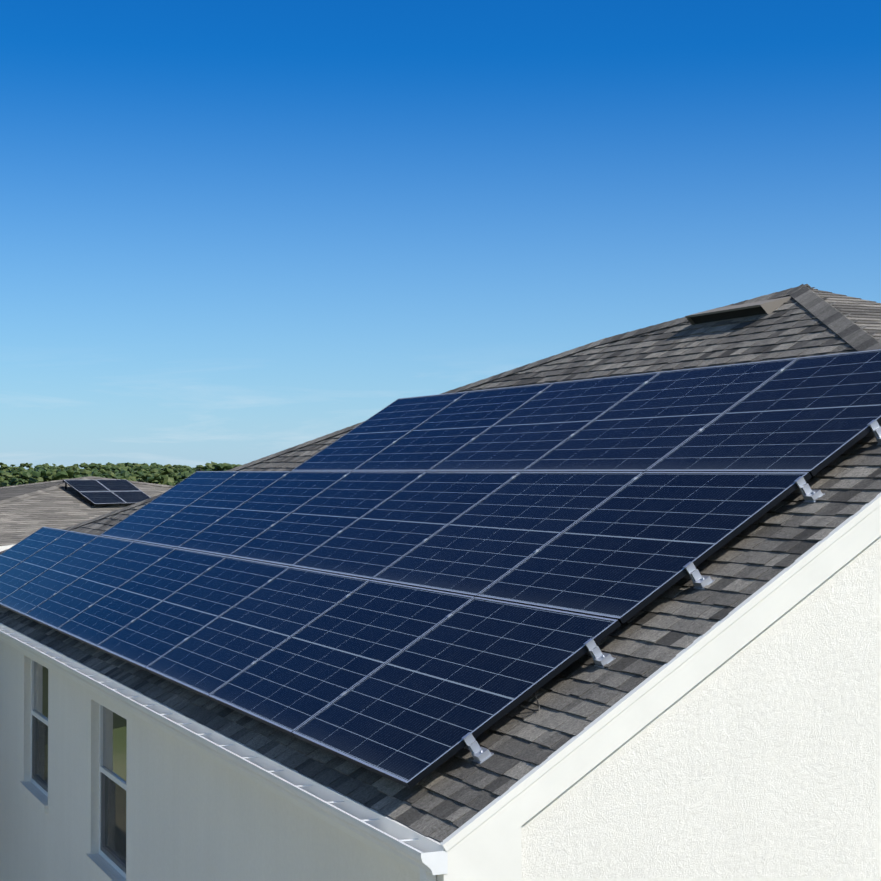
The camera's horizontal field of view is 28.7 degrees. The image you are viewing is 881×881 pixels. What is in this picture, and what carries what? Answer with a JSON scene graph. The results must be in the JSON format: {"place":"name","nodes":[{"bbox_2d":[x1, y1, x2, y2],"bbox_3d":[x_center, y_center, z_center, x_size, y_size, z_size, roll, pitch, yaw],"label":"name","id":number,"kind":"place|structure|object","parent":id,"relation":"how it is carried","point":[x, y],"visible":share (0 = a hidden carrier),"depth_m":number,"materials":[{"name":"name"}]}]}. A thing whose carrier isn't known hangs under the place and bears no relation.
{"place":"outdoors","nodes":[
{"label":"outdoors","id":0,"kind":"place"},
{"bbox_2d":[0,476,173,545],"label":"neighbour house","id":1,"kind":"structure","parent":0,"point":[26,510],"depth_m":55.92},
{"bbox_2d":[62,480,150,505],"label":"solar panels","id":2,"kind":"object","parent":1,"relation":"on","point":[103,492],"visible":0.85,"depth_m":58.33,"materials":[{"name":"blue"}]},
{"bbox_2d":[79,462,143,467],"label":"tree","id":3,"kind":"object","parent":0,"point":[82,465],"depth_m":161.00,"materials":[{"name":"green plant"}]},
{"bbox_2d":[0,287,880,842],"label":"roof shingles","id":4,"kind":"object","parent":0,"point":[448,797],"visible":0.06,"depth_m":11.03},
{"bbox_2d":[685,296,791,327],"bbox_3d":[2.920,-1.257,16.875,0.398,0.225,1.440,0,-1,-23],"label":"roof vent hood","id":5,"kind":"object","parent":4,"relation":"on","point":[763,309],"visible":0.79,"depth_m":16.71,"materials":[{"name":"black metal"}]},
{"bbox_2d":[0,0,880,468],"label":"sky","id":6,"kind":"structure","parent":0,"point":[241,232],"materials":[{"name":"blue"}]},
{"label":"ground","id":7,"kind":"structure","parent":0,"visible":0},
{"bbox_2d":[4,466,32,471],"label":"tree","id":8,"kind":"object","parent":7,"relation":"on","point":[10,467],"visible":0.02,"depth_m":146.93,"materials":[{"name":"green plant"}]},
{"bbox_2d":[0,462,56,481],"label":"trees","id":9,"kind":"object","parent":7,"relation":"on","point":[17,469],"visible":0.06,"depth_m":132.41,"materials":[{"name":"green plant"}]},
{"bbox_2d":[0,468,79,486],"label":"trees","id":10,"kind":"object","parent":7,"relation":"on","point":[29,476],"visible":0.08,"depth_m":95.53,"materials":[{"name":"green plant"}]},
{"bbox_2d":[23,465,91,474],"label":"tree","id":11,"kind":"object","parent":7,"relation":"on","point":[55,468],"visible":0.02,"depth_m":126.53,"materials":[{"name":"green plant"}]},
{"bbox_2d":[9,470,145,483],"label":"trees","id":12,"kind":"object","parent":7,"relation":"on","point":[87,473],"depth_m":99.10,"materials":[{"name":"green plant"}]},
{"bbox_2d":[46,469,112,474],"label":"trees","id":13,"kind":"object","parent":7,"relation":"on","point":[100,470],"visible":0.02,"depth_m":124.54,"materials":[{"name":"green plant"}]},
{"bbox_2d":[65,464,135,470],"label":"trees","id":14,"kind":"object","parent":7,"relation":"on","point":[99,467],"visible":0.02,"depth_m":136.76,"materials":[{"name":"green plant"}]},
{"bbox_2d":[85,463,147,472],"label":"trees","id":15,"kind":"object","parent":7,"relation":"on","point":[88,468],"depth_m":136.12,"materials":[{"name":"green plant"}]},
{"bbox_2d":[75,473,168,483],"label":"trees","id":16,"kind":"object","parent":7,"relation":"on","point":[144,477],"visible":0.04,"depth_m":98.99,"materials":[{"name":"green plant"}]},
{"bbox_2d":[100,465,192,478],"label":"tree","id":17,"kind":"object","parent":7,"relation":"on","point":[166,470],"visible":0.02,"depth_m":126.19,"materials":[{"name":"green plant"}]},
{"bbox_2d":[128,463,190,473],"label":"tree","id":18,"kind":"object","parent":7,"relation":"on","point":[144,467],"visible":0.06,"depth_m":148.81,"materials":[{"name":"green plant"}]},
{"bbox_2d":[130,471,196,479],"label":"trees","id":19,"kind":"object","parent":7,"relation":"on","point":[136,474],"visible":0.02,"depth_m":108.42,"materials":[{"name":"green plant"}]},
{"bbox_2d":[146,468,200,485],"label":"trees","id":20,"kind":"object","parent":7,"relation":"on","point":[169,480],"visible":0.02,"depth_m":96.52,"materials":[{"name":"green plant"}]},
{"bbox_2d":[150,466,198,470],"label":"tree","id":21,"kind":"object","parent":7,"relation":"on","point":[154,467],"depth_m":149.18,"materials":[{"name":"green plant"}]},
{"bbox_2d":[171,469,226,475],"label":"trees","id":22,"kind":"object","parent":7,"relation":"on","point":[174,474],"depth_m":100.58,"materials":[{"name":"green plant"}]},
{"bbox_2d":[192,461,240,471],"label":"tree","id":23,"kind":"object","parent":7,"relation":"on","point":[213,466],"visible":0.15,"depth_m":126.20,"materials":[{"name":"green plant"}]},
{"bbox_2d":[0,536,880,880],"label":"house walls","id":24,"kind":"structure","parent":7,"relation":"on","point":[758,758],"depth_m":10.53,"materials":[{"name":"paint"}]},
{"bbox_2d":[19,659,126,880],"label":"windows","id":25,"kind":"structure","parent":24,"relation":"attached to","point":[112,778],"depth_m":19.85,"materials":[{"name":"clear glass"}]},
{"bbox_3d":[1.423,2.985,23.237,13.498,8.665,24.200,0,-1,-23],"label":"roof","id":26,"kind":"object","parent":7,"relation":"on","visible":0},
{"bbox_2d":[0,629,447,880],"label":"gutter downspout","id":27,"kind":"object","parent":26,"relation":"attached to","point":[431,865],"visible":0.56,"depth_m":11.79,"materials":[{"name":"paint"}]},
{"bbox_2d":[0,492,880,880],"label":"roof fascia","id":28,"kind":"structure","parent":26,"relation":"attached to","point":[484,844],"depth_m":10.08,"materials":[{"name":"paint"}]},
{"bbox_2d":[0,284,880,553],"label":"ridge caps","id":29,"kind":"object","parent":26,"relation":"on","point":[857,338],"visible":0.5,"depth_m":17.84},
{"bbox_2d":[0,368,880,763],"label":"panel mounting","id":30,"kind":"object","parent":26,"relation":"on","point":[602,658],"visible":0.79,"depth_m":10.89,"materials":[{"name":"grey metal"}]},
{"bbox_2d":[0,349,880,788],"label":"solar panels","id":31,"kind":"object","parent":30,"relation":"attached to","point":[406,663],"visible":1,"depth_m":14.13,"materials":[{"name":"blue glass"}]},
{"bbox_2d":[519,693,539,710],"bbox_3d":[0.542,1.592,10.465,0.111,0.102,0.093,0,-1,-23],"label":"cable","id":32,"kind":"object","parent":26,"relation":"attached to","point":[532,709],"visible":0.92,"depth_m":10.46,"materials":[{"name":"black"}]},
{"bbox_2d":[812,288,880,339],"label":"hip face shingles","id":33,"kind":"object","parent":26,"relation":"on","point":[867,313],"visible":0.71,"depth_m":15.34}
]}

